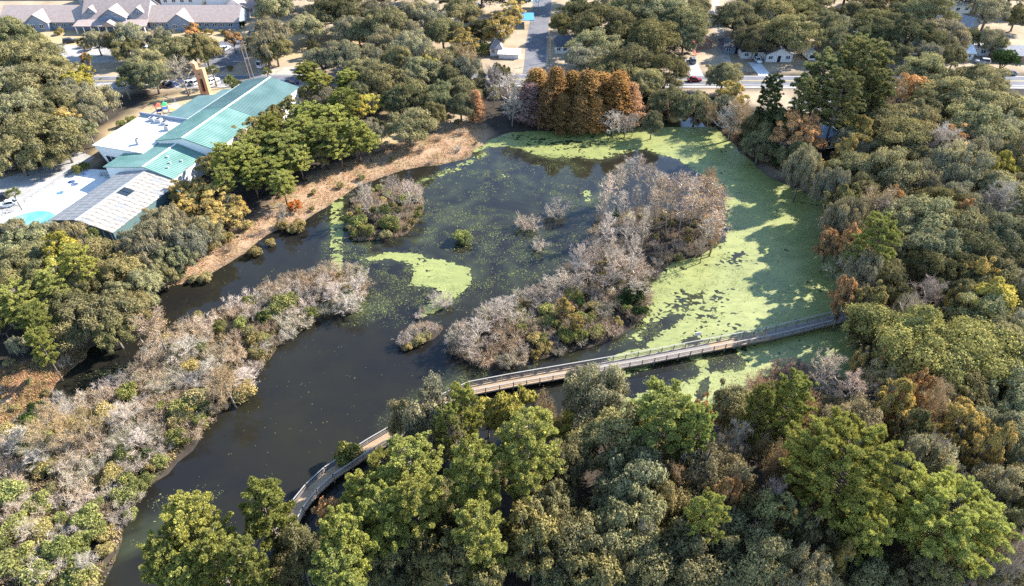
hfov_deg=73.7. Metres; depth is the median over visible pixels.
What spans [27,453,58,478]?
shrub
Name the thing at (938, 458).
mossy oak
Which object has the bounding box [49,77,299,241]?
building
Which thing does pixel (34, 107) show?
evergreen tree
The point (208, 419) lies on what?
bare shrub
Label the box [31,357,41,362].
shrub
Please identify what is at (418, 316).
bare shrub
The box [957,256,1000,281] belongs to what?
autumn tree
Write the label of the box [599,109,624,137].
bare tree
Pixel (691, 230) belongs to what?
shrub
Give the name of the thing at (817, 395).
bare shrub
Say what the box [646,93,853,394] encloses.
reeds
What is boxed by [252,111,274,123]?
leafy tree
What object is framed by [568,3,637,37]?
evergreen tree
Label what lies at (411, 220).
shrub
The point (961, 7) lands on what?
house
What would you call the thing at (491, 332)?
bare shrub
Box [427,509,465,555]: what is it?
evergreen tree
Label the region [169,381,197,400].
bare shrub
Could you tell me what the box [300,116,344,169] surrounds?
pine tree
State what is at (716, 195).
bare tree
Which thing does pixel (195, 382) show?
bare shrub
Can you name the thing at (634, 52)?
evergreen tree
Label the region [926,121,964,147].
bare tree
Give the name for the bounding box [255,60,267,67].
van
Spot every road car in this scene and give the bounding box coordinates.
[287,78,298,84]
[687,76,701,81]
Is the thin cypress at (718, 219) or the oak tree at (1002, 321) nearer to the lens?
the oak tree at (1002, 321)
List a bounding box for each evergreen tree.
[0,15,42,42]
[0,33,66,67]
[0,41,20,67]
[0,107,43,138]
[13,257,54,289]
[20,99,59,115]
[42,288,96,327]
[92,315,138,354]
[104,29,127,57]
[254,44,280,68]
[256,34,293,66]
[263,546,305,585]
[271,522,322,585]
[284,114,292,126]
[302,0,364,33]
[305,39,320,49]
[342,80,372,100]
[353,512,384,565]
[356,62,408,93]
[367,533,414,585]
[377,120,385,139]
[380,89,413,115]
[385,77,438,113]
[402,524,432,583]
[422,79,451,112]
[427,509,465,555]
[430,64,461,84]
[434,476,461,513]
[443,75,484,101]
[445,92,475,121]
[463,18,496,41]
[473,76,490,91]
[480,0,536,4]
[487,62,511,90]
[494,517,520,551]
[503,80,517,90]
[533,560,574,585]
[548,12,575,34]
[554,0,603,24]
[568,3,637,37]
[591,42,658,73]
[612,18,681,54]
[638,53,690,89]
[641,5,711,47]
[674,24,705,55]
[729,24,778,58]
[739,127,780,163]
[740,114,774,136]
[753,107,801,140]
[768,451,809,500]
[774,140,816,181]
[802,403,821,433]
[806,10,850,33]
[813,503,846,526]
[822,150,879,177]
[823,204,882,243]
[841,0,858,5]
[841,255,915,304]
[843,300,884,353]
[846,25,879,45]
[849,171,885,201]
[851,8,902,40]
[851,152,885,183]
[869,232,921,282]
[876,12,950,47]
[877,40,917,68]
[882,476,913,519]
[898,247,953,293]
[904,88,957,122]
[913,186,969,229]
[926,249,978,287]
[926,289,936,305]
[929,277,983,323]
[946,228,1018,279]
[966,27,982,46]
[971,257,1023,301]
[992,507,1023,566]
[1002,2,1023,31]
[1007,221,1023,264]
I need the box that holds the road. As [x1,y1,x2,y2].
[93,74,1023,85]
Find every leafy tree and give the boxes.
[0,306,14,338]
[34,254,76,286]
[41,230,87,265]
[60,69,94,86]
[60,264,87,287]
[74,63,101,84]
[181,193,199,216]
[193,154,221,177]
[232,125,252,141]
[242,116,258,133]
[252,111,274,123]
[265,104,285,122]
[276,95,300,114]
[297,85,314,100]
[308,141,329,169]
[348,133,371,161]
[349,94,368,123]
[361,93,386,116]
[411,54,437,85]
[411,525,473,585]
[467,549,509,585]
[469,396,504,437]
[493,384,544,437]
[500,499,568,585]
[545,409,577,442]
[563,544,625,585]
[733,487,804,542]
[785,504,842,574]
[819,182,868,209]
[833,239,869,276]
[851,279,888,330]
[883,407,947,461]
[958,276,1021,316]
[976,151,1000,190]
[996,150,1022,173]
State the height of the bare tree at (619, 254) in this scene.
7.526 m
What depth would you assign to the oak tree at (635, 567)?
81.97 m
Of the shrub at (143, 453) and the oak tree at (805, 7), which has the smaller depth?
the shrub at (143, 453)
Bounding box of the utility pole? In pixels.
[237,40,253,78]
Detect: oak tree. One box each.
[0,71,21,98]
[0,85,57,124]
[0,111,90,163]
[0,134,42,176]
[0,221,50,266]
[0,242,48,276]
[0,268,35,294]
[1,62,77,93]
[15,239,61,268]
[24,34,52,51]
[32,140,73,170]
[33,85,79,116]
[33,283,68,321]
[36,54,79,70]
[45,128,83,162]
[47,287,148,351]
[49,312,89,347]
[64,269,104,300]
[66,116,99,148]
[81,236,120,269]
[88,250,145,292]
[99,281,131,316]
[109,38,146,60]
[115,56,149,88]
[123,286,153,322]
[125,263,166,305]
[127,47,172,70]
[133,60,173,93]
[146,35,205,69]
[146,258,179,287]
[152,242,198,274]
[169,32,215,63]
[185,33,224,67]
[186,215,225,248]
[253,0,294,19]
[289,11,328,40]
[341,57,380,82]
[345,19,367,46]
[353,4,409,45]
[371,117,378,122]
[380,45,412,68]
[384,107,438,146]
[400,55,444,85]
[420,15,466,48]
[424,101,447,129]
[435,0,449,4]
[436,44,465,64]
[442,0,485,27]
[479,456,507,486]
[515,477,579,552]
[534,506,621,585]
[541,436,588,507]
[562,26,625,55]
[564,398,673,479]
[570,497,600,517]
[575,481,667,585]
[589,53,637,76]
[589,445,671,529]
[605,0,657,21]
[606,537,682,585]
[624,0,691,24]
[628,67,665,103]
[640,487,756,585]
[641,109,663,139]
[646,474,690,532]
[647,84,693,118]
[678,90,711,123]
[687,0,707,14]
[693,0,711,16]
[704,61,743,88]
[709,0,764,36]
[711,377,768,442]
[712,521,795,585]
[747,0,799,22]
[757,12,825,52]
[760,503,798,535]
[781,0,831,20]
[815,0,835,10]
[815,25,850,53]
[820,198,837,216]
[831,103,899,145]
[833,1,866,17]
[833,548,902,585]
[840,301,1023,399]
[854,144,926,197]
[858,0,921,14]
[870,114,956,162]
[874,97,942,135]
[882,548,965,585]
[884,191,961,248]
[888,0,961,35]
[894,51,955,80]
[902,224,973,281]
[915,75,1005,120]
[923,348,998,416]
[935,205,992,243]
[940,98,1021,147]
[942,42,968,70]
[942,285,1023,328]
[950,61,1013,92]
[953,518,1023,585]
[956,169,1023,216]
[959,405,1023,471]
[961,356,1023,415]
[974,314,1023,385]
[975,85,1023,122]
[975,209,1023,263]
[981,34,1010,50]
[988,132,1023,173]
[991,462,1023,510]
[993,172,1023,217]
[997,385,1014,400]
[1008,268,1023,308]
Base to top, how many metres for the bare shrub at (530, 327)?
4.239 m
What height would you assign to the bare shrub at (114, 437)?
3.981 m
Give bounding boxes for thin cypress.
[640,186,664,226]
[651,176,669,224]
[655,188,677,240]
[657,173,679,220]
[664,181,681,226]
[673,168,691,220]
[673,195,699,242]
[678,192,707,237]
[681,172,704,226]
[684,175,705,220]
[690,174,722,217]
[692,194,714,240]
[695,192,727,245]
[697,209,732,256]
[698,174,724,224]
[698,216,718,262]
[709,187,734,213]
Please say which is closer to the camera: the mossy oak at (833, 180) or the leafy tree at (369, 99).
the mossy oak at (833, 180)
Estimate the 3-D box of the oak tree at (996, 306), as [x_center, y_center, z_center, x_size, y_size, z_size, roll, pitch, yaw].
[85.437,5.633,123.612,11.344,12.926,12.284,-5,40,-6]
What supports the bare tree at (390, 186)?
on the ground at (146, 100)
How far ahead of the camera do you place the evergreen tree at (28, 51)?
215.20 m
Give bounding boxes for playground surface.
[153,102,180,115]
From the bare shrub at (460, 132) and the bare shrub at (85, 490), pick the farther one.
the bare shrub at (460, 132)
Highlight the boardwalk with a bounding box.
[277,309,851,535]
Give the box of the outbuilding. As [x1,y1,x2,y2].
[692,32,713,48]
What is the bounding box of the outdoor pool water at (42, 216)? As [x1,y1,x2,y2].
[5,211,54,225]
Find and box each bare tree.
[1,425,33,453]
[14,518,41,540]
[18,419,59,456]
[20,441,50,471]
[33,398,65,432]
[48,414,79,451]
[55,402,79,421]
[68,406,104,442]
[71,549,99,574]
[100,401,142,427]
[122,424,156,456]
[128,303,185,358]
[147,28,161,45]
[163,55,194,95]
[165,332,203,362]
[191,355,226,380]
[202,362,250,408]
[226,366,260,385]
[274,202,289,221]
[312,272,333,292]
[323,280,349,306]
[334,292,364,314]
[340,272,367,295]
[348,179,380,217]
[380,173,399,209]
[398,178,420,210]
[411,184,423,205]
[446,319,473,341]
[446,414,465,462]
[447,42,477,58]
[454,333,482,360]
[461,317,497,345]
[464,50,481,78]
[469,308,491,333]
[476,298,515,328]
[483,63,502,88]
[488,70,524,111]
[495,294,522,320]
[499,91,529,125]
[510,81,544,126]
[523,285,544,308]
[529,273,564,300]
[534,385,565,436]
[552,266,577,294]
[563,272,587,291]
[565,242,595,272]
[569,258,601,284]
[582,234,609,263]
[591,262,636,293]
[595,192,611,235]
[595,212,616,251]
[597,244,629,273]
[598,172,618,221]
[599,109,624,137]
[602,235,618,285]
[608,163,627,209]
[611,189,632,234]
[612,255,655,284]
[618,114,635,137]
[618,156,640,199]
[618,211,638,258]
[619,275,649,294]
[621,232,643,280]
[625,111,641,135]
[627,154,647,195]
[627,185,643,223]
[633,517,656,535]
[637,206,653,258]
[639,161,658,205]
[649,170,666,216]
[665,455,689,510]
[696,99,718,132]
[697,166,720,196]
[700,185,727,210]
[701,222,725,251]
[701,431,728,480]
[702,200,726,223]
[712,97,755,139]
[714,101,747,140]
[722,417,754,459]
[751,474,787,529]
[760,437,789,490]
[785,389,826,438]
[808,347,848,395]
[821,249,863,282]
[825,366,880,405]
[860,183,900,214]
[868,193,900,209]
[880,69,913,104]
[888,291,926,312]
[903,274,949,311]
[910,375,955,426]
[919,427,955,475]
[920,131,947,150]
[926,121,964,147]
[973,538,1023,585]
[975,183,1008,210]
[984,180,1023,212]
[990,530,1023,584]
[1017,272,1023,300]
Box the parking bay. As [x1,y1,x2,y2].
[94,79,220,89]
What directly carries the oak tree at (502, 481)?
on the ground at (146, 100)
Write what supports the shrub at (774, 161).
on the ground at (146, 100)
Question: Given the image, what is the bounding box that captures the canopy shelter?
[521,13,533,27]
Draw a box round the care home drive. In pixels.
[56,44,198,63]
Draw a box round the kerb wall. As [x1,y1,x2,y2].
[0,170,71,216]
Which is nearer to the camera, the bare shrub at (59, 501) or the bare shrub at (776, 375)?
the bare shrub at (59, 501)
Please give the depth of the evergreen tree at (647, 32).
225.69 m
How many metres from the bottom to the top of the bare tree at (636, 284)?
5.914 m
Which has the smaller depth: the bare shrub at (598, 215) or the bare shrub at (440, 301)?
the bare shrub at (440, 301)
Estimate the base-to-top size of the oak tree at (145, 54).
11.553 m
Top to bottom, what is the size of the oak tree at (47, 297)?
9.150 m
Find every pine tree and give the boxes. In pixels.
[0,276,48,324]
[13,298,58,357]
[22,326,63,381]
[32,267,71,302]
[54,242,100,291]
[136,529,189,585]
[158,546,220,585]
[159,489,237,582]
[181,522,253,585]
[208,141,240,193]
[211,164,238,193]
[222,533,280,585]
[227,139,261,177]
[236,126,274,156]
[237,162,266,200]
[237,476,301,551]
[247,150,293,193]
[255,110,285,143]
[258,127,314,175]
[266,169,298,205]
[283,112,316,142]
[283,140,315,181]
[287,100,331,126]
[292,59,322,81]
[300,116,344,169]
[303,70,334,91]
[307,539,367,585]
[314,103,348,128]
[318,503,377,584]
[324,133,353,170]
[326,85,362,119]
[334,67,359,87]
[338,116,373,163]
[339,468,387,514]
[353,478,410,557]
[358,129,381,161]
[363,445,396,480]
[371,430,444,505]
[389,468,448,547]
[430,401,463,470]
[443,433,507,517]
[446,381,484,443]
[449,498,510,579]
[493,406,565,502]
[629,375,703,463]
[673,402,718,472]
[679,486,731,551]
[738,381,775,455]
[754,73,785,145]
[762,367,818,465]
[778,406,915,528]
[787,75,819,145]
[790,46,848,135]
[811,67,866,155]
[831,37,895,105]
[834,501,896,566]
[836,32,871,105]
[842,66,897,114]
[846,210,903,271]
[867,44,886,67]
[888,461,1023,582]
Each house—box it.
[554,35,587,53]
[718,38,738,53]
[738,40,764,58]
[763,39,794,61]
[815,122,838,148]
[935,9,980,29]
[944,44,976,59]
[947,0,971,12]
[970,43,989,55]
[988,45,1023,62]
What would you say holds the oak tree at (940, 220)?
on the ground at (146, 100)
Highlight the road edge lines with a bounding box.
[93,74,1023,85]
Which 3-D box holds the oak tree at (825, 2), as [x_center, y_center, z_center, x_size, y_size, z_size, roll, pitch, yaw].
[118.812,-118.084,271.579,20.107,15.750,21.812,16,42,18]
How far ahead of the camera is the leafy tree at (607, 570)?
80.48 m
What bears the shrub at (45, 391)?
on the ground at (146, 100)
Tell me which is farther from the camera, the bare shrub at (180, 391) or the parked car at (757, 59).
the parked car at (757, 59)
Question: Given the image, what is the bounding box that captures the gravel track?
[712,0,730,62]
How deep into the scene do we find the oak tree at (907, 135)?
167.79 m
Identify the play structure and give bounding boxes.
[151,102,175,114]
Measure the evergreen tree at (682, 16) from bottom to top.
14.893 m
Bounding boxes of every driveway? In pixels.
[685,59,702,74]
[748,62,769,75]
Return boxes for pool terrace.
[0,169,109,222]
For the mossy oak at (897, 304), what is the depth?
124.92 m
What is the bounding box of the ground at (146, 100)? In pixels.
[0,0,1023,585]
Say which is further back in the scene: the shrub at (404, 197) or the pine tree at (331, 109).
the pine tree at (331, 109)
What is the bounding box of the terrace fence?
[1,162,79,215]
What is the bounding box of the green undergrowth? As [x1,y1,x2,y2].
[0,275,361,585]
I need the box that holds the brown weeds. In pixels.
[0,127,478,423]
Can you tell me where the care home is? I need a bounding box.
[0,0,263,33]
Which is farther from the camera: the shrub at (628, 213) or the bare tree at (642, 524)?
the shrub at (628, 213)
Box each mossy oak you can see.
[0,64,19,92]
[0,215,28,241]
[4,335,28,356]
[10,219,55,242]
[43,74,63,87]
[48,220,88,246]
[54,76,89,94]
[56,82,122,123]
[66,101,108,124]
[81,29,104,54]
[96,31,112,48]
[113,21,148,46]
[114,233,162,267]
[116,211,190,260]
[137,207,160,238]
[145,27,178,50]
[154,203,193,224]
[166,221,211,261]
[222,193,237,204]
[237,31,286,65]
[252,15,293,38]
[301,47,344,72]
[311,85,347,109]
[323,39,363,68]
[325,14,368,42]
[357,0,390,17]
[358,117,386,148]
[359,43,384,64]
[366,26,399,52]
[385,399,434,439]
[386,29,435,57]
[391,68,418,82]
[397,0,433,23]
[397,370,465,470]
[398,19,424,35]
[412,2,452,30]
[429,47,453,67]
[452,56,486,80]
[486,85,499,106]
[553,436,599,463]
[559,362,630,440]
[564,42,610,72]
[622,42,661,62]
[660,433,757,504]
[706,94,738,127]
[723,420,782,471]
[733,478,761,507]
[777,142,823,202]
[777,541,842,585]
[808,166,851,220]
[813,390,884,454]
[814,394,849,416]
[816,195,878,256]
[829,13,862,32]
[830,127,876,156]
[842,249,883,312]
[858,358,900,407]
[876,194,921,228]
[885,291,922,312]
[891,432,978,496]
[903,155,946,199]
[904,378,965,434]
[908,17,972,47]
[909,40,944,58]
[922,137,999,184]
[922,147,955,188]
[939,27,974,50]
[941,180,993,214]
[964,462,1023,518]
[967,131,1017,168]
[968,0,1011,30]
[973,110,1023,138]
[974,246,1023,276]
[976,26,1004,48]
[993,307,1023,331]
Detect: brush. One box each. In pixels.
[0,273,362,585]
[350,189,713,366]
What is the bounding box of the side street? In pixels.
[523,0,551,73]
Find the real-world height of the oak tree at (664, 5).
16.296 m
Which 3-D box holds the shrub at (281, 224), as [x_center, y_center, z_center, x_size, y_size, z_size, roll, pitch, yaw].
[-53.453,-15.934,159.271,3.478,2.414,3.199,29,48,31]
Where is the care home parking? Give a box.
[192,38,250,71]
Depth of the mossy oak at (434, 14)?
250.06 m
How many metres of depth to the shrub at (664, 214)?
160.77 m
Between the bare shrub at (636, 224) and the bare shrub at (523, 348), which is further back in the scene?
the bare shrub at (636, 224)
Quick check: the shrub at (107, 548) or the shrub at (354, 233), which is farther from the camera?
the shrub at (354, 233)
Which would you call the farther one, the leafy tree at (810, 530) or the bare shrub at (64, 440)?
the bare shrub at (64, 440)
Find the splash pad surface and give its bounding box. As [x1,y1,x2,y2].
[36,191,79,209]
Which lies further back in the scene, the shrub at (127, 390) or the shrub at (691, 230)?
the shrub at (691, 230)
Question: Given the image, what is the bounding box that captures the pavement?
[103,84,1023,88]
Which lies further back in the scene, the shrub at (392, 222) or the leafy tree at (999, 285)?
the shrub at (392, 222)
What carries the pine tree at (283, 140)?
on the ground at (146, 100)
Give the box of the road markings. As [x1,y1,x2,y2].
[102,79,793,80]
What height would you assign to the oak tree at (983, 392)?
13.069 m
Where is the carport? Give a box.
[497,48,520,58]
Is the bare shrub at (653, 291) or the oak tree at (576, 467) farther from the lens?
the bare shrub at (653, 291)
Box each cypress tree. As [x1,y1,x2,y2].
[466,89,485,122]
[514,67,549,118]
[531,87,557,129]
[539,65,570,121]
[544,94,576,135]
[563,68,579,103]
[567,94,593,135]
[568,67,610,130]
[582,98,606,133]
[597,71,615,120]
[600,69,641,129]
[619,81,645,128]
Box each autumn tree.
[52,106,81,117]
[79,52,90,71]
[166,179,191,202]
[171,197,201,216]
[178,176,206,204]
[184,21,203,36]
[193,198,229,218]
[195,182,235,207]
[210,205,253,232]
[223,29,241,52]
[228,195,248,221]
[286,199,304,211]
[311,495,341,531]
[444,26,475,44]
[449,31,479,55]
[482,11,519,41]
[495,0,524,24]
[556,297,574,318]
[569,313,584,330]
[694,391,713,438]
[704,477,736,514]
[713,475,742,544]
[714,79,750,105]
[767,108,826,156]
[800,159,829,192]
[812,224,842,271]
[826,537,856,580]
[827,274,857,330]
[830,133,858,158]
[831,221,861,277]
[837,114,873,143]
[842,345,868,391]
[870,327,893,358]
[870,345,898,368]
[872,377,917,435]
[873,183,904,204]
[875,389,908,447]
[882,346,914,383]
[885,367,937,436]
[897,72,934,101]
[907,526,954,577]
[915,197,933,216]
[933,396,992,455]
[940,283,975,321]
[942,123,974,143]
[952,197,979,212]
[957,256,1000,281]
[959,420,1018,471]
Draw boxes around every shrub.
[0,421,17,439]
[0,432,7,453]
[0,442,14,465]
[0,453,9,473]
[0,460,28,490]
[0,479,27,502]
[0,501,22,528]
[0,510,32,541]
[0,529,9,549]
[0,540,38,577]
[0,566,17,583]
[2,357,15,366]
[4,499,46,535]
[5,434,38,456]
[5,489,34,507]
[7,530,47,555]
[8,448,32,473]
[9,403,21,411]
[9,552,40,584]
[10,404,43,426]
[13,415,40,435]
[16,409,36,425]
[16,479,34,497]
[17,559,56,585]
[21,489,52,517]
[23,544,68,583]
[24,376,32,384]
[25,516,53,542]
[26,401,49,414]
[26,530,64,564]
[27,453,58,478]
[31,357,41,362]
[32,389,73,414]
[32,430,54,444]
[38,402,68,429]
[38,481,56,496]
[38,535,78,561]
[40,459,55,475]
[42,388,50,395]
[45,430,81,455]
[45,490,65,509]
[46,432,97,472]
[46,449,94,491]
[47,521,69,540]
[48,413,76,432]
[49,511,69,523]
[49,575,63,585]
[54,29,63,34]
[54,354,72,368]
[54,445,86,472]
[56,555,101,585]
[58,579,78,585]
[59,389,87,414]
[62,480,95,502]
[63,486,102,515]
[64,517,88,535]
[64,546,91,566]
[68,502,104,529]
[68,530,91,548]
[70,383,113,412]
[71,164,83,173]
[71,564,92,585]
[72,420,87,431]
[72,423,109,452]
[78,407,93,417]
[79,161,89,170]
[80,450,107,475]
[82,578,99,585]
[83,385,124,410]
[86,520,106,541]
[87,495,105,511]
[87,497,113,517]
[89,369,126,397]
[91,401,118,425]
[91,440,118,460]
[91,523,117,541]
[94,541,116,558]
[98,460,122,487]
[99,477,120,498]
[101,501,133,529]
[103,425,142,449]
[104,401,141,430]
[104,423,134,441]
[108,483,139,508]
[112,485,147,506]
[113,441,135,463]
[114,381,137,402]
[115,120,126,126]
[115,446,153,478]
[116,364,146,387]
[117,470,136,486]
[120,506,138,520]
[123,349,152,378]
[125,116,135,122]
[125,393,148,409]
[126,419,152,440]
[127,478,149,497]
[129,352,168,387]
[133,403,164,426]
[134,370,165,398]
[134,422,164,444]
[137,471,154,486]
[140,336,171,361]
[140,349,172,370]
[140,365,185,397]
[140,391,178,415]
[140,448,152,459]
[142,458,158,472]
[144,430,174,455]
[148,413,171,436]
[150,453,169,467]
[151,400,166,412]
[155,359,179,374]
[157,331,174,345]
[163,427,190,446]
[164,346,189,366]
[164,398,189,416]
[165,315,205,344]
[166,407,182,419]
[166,412,186,429]
[167,366,200,389]
[168,339,187,355]
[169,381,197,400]
[172,410,208,439]
[175,266,187,279]
[175,335,212,360]
[177,408,193,427]
[178,318,196,331]
[179,358,199,377]
[181,387,210,407]
[183,402,201,412]
[183,405,216,425]
[184,397,199,405]
[186,370,212,387]
[188,274,198,283]
[188,312,216,333]
[190,413,208,428]
[191,310,204,321]
[191,340,207,353]
[195,391,230,414]
[197,326,214,343]
[197,400,212,416]
[198,270,211,283]
[198,363,240,401]
[199,357,225,381]
[200,339,231,361]
[205,240,221,251]
[210,306,228,320]
[212,320,226,332]
[216,340,247,363]
[217,231,234,242]
[220,243,233,251]
[220,296,241,311]
[223,328,245,345]
[226,65,233,70]
[228,227,238,231]
[228,297,253,317]
[230,363,252,380]
[230,377,257,403]
[232,315,246,330]
[235,286,260,306]
[238,219,253,229]
[239,20,245,27]
[240,294,269,313]
[240,305,259,319]
[240,324,256,336]
[240,360,264,372]
[242,295,257,305]
[245,331,264,346]
[247,347,265,358]
[249,246,262,256]
[249,297,268,316]
[249,319,261,331]
[252,337,271,356]
[254,289,272,305]
[255,310,267,324]
[257,274,284,299]
[257,280,279,294]
[257,314,273,325]
[258,331,269,342]
[260,317,278,332]
[262,303,280,319]
[264,238,275,245]
[265,210,274,216]
[268,294,295,314]
[268,297,299,316]
[268,333,286,346]
[269,274,293,293]
[271,309,297,329]
[275,218,288,229]
[276,269,304,284]
[277,286,307,303]
[279,317,298,340]
[282,277,303,292]
[282,291,299,307]
[284,304,306,320]
[286,224,294,233]
[290,218,305,232]
[295,270,312,281]
[295,281,313,297]
[295,312,313,329]
[297,293,318,315]
[298,285,322,302]
[300,266,325,286]
[303,306,319,316]
[304,263,320,276]
[310,254,338,275]
[313,284,332,296]
[316,269,347,290]
[316,298,339,314]
[328,295,339,306]
[331,270,344,278]
[332,260,361,274]
[332,440,363,467]
[336,182,343,188]
[336,297,354,313]
[338,288,354,300]
[339,214,351,223]
[339,274,355,282]
[340,280,354,289]
[343,260,369,280]
[345,223,356,232]
[347,213,367,226]
[350,230,359,236]
[351,195,362,202]
[352,274,373,292]
[352,284,366,300]
[355,206,360,213]
[357,174,365,180]
[359,224,374,236]
[361,201,371,209]
[367,224,380,235]
[369,193,379,202]
[370,191,381,196]
[371,209,384,221]
[375,184,382,190]
[375,204,394,215]
[379,214,400,230]
[379,228,392,238]
[386,201,396,207]
[389,155,395,161]
[390,220,406,230]
[391,331,411,344]
[394,178,413,192]
[395,206,402,211]
[396,193,410,204]
[400,208,412,218]
[403,223,410,229]
[403,342,412,350]
[404,204,416,210]
[405,321,421,339]
[408,217,416,224]
[412,332,425,346]
[413,210,420,217]
[413,311,423,318]
[413,320,434,337]
[414,143,425,151]
[423,330,431,339]
[425,321,439,331]
[428,288,452,308]
[441,333,474,356]
[443,330,464,346]
[451,144,460,151]
[452,229,473,244]
[455,128,466,134]
[465,324,479,337]
[465,349,483,363]
[476,41,489,54]
[479,306,496,319]
[479,350,495,370]
[480,336,497,347]
[486,324,500,336]
[487,335,511,354]
[490,295,519,309]
[492,317,513,334]
[493,324,526,349]
[493,351,514,368]
[500,346,529,365]
[503,306,535,325]
[507,323,522,335]
[510,314,540,335]
[512,287,532,299]
[512,298,522,304]
[512,305,526,315]
[514,209,543,231]
[514,321,527,333]
[515,339,529,354]
[522,299,534,307]
[524,301,541,314]
[526,331,540,344]
[529,283,541,297]
[530,349,541,359]
[531,322,557,336]
[532,234,551,252]
[533,315,548,327]
[534,295,560,314]
[534,332,548,345]
[536,336,552,353]
[537,289,548,300]
[537,301,555,316]
[542,194,570,219]
[542,291,565,304]
[543,313,558,329]
[544,274,562,286]
[546,285,564,298]
[547,329,560,346]
[551,294,575,318]
[551,342,567,355]
[554,264,573,280]
[557,320,569,328]
[557,327,577,343]
[561,315,593,331]
[562,261,584,274]
[564,286,583,302]
[567,283,589,293]
[569,292,584,304]
[570,299,587,311]
[571,327,588,342]
[574,297,585,310]
[574,311,587,323]
[574,336,587,346]
[580,258,599,272]
[583,313,595,323]
[584,283,599,296]
[585,246,601,258]
[585,300,599,311]
[585,326,604,339]
[587,224,599,235]
[587,310,596,319]
[590,273,611,288]
[590,285,608,303]
[592,228,611,241]
[592,260,608,273]
[592,300,616,317]
[592,324,604,337]
[593,314,610,327]
[595,210,606,219]
[596,256,612,265]
[596,271,609,280]
[596,286,620,306]
[603,321,622,336]
[605,221,624,235]
[605,248,627,267]
[606,287,614,295]
[611,278,625,289]
[612,210,618,217]
[612,291,628,306]
[612,316,622,326]
[615,235,628,243]
[615,252,635,268]
[616,217,626,228]
[617,292,629,305]
[617,305,631,313]
[619,238,637,253]
[620,274,639,290]
[621,211,635,220]
[621,268,633,280]
[621,302,632,312]
[622,280,646,305]
[625,309,642,321]
[626,259,647,277]
[628,233,649,242]
[629,218,642,227]
[631,305,649,317]
[632,270,651,287]
[634,251,646,262]
[635,287,655,308]
[636,222,650,233]
[637,245,646,251]
[642,287,654,297]
[645,219,660,229]
[646,266,662,278]
[649,239,658,249]
[651,256,663,266]
[653,233,659,239]
[653,244,676,261]
[659,212,669,219]
[664,225,678,238]
[667,220,675,226]
[670,211,690,221]
[671,239,686,250]
[673,252,684,260]
[682,234,693,242]
[684,226,693,232]
[684,241,702,256]
[691,219,700,225]
[693,238,712,251]
[727,380,749,388]
[728,125,739,134]
[743,372,774,389]
[755,365,780,382]
[762,155,771,162]
[769,354,795,375]
[770,156,782,167]
[770,362,809,388]
[786,356,806,370]
[788,358,817,378]
[800,361,826,386]
[806,384,824,403]
[808,390,826,402]
[813,363,840,380]
[814,374,846,397]
[832,372,846,390]
[989,49,1022,68]
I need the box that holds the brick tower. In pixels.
[191,60,212,94]
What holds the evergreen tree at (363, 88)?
on the ground at (146, 100)
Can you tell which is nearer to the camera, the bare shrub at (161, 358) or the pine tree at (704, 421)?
the pine tree at (704, 421)
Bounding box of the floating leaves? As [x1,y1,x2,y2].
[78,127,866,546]
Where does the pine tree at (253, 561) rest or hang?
on the ground at (146, 100)
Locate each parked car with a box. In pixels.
[0,192,8,201]
[0,199,19,208]
[62,37,75,43]
[128,83,144,88]
[159,80,170,87]
[169,79,182,86]
[189,78,196,85]
[208,77,219,84]
[220,45,230,51]
[689,56,695,63]
[753,56,761,62]
[974,57,990,63]
[1002,70,1018,75]
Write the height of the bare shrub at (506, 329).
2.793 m
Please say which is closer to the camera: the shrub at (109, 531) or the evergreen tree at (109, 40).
the shrub at (109, 531)
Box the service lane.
[0,152,93,218]
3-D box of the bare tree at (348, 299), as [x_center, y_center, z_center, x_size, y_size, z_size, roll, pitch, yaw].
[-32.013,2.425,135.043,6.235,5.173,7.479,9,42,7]
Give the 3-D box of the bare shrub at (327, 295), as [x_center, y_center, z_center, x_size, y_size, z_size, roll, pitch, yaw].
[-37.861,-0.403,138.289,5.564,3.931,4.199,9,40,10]
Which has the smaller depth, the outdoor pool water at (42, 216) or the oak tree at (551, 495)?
the oak tree at (551, 495)
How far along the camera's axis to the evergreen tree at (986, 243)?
134.76 m
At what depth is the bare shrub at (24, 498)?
100.94 m
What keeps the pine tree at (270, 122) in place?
on the ground at (146, 100)
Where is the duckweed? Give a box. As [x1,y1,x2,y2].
[96,127,865,538]
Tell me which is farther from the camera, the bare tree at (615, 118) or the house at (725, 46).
the house at (725, 46)
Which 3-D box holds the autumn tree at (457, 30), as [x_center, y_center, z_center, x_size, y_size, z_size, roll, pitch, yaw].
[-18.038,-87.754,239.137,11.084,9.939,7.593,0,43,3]
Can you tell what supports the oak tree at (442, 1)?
on the ground at (146, 100)
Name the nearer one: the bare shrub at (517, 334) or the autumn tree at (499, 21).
the bare shrub at (517, 334)
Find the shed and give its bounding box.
[489,39,502,55]
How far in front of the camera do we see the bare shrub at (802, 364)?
122.23 m
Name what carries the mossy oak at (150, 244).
on the ground at (146, 100)
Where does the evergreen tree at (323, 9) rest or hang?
on the ground at (146, 100)
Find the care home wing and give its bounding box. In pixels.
[78,0,228,4]
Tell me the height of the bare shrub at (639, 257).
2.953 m
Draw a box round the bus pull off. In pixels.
[257,66,296,74]
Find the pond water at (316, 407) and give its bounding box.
[48,113,824,585]
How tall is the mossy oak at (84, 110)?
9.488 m
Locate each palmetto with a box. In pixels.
[5,187,22,209]
[75,37,85,51]
[80,121,94,147]
[83,53,92,71]
[84,227,99,237]
[115,77,132,100]
[199,55,209,72]
[205,64,219,86]
[223,74,233,82]
[223,77,238,85]
[262,68,271,76]

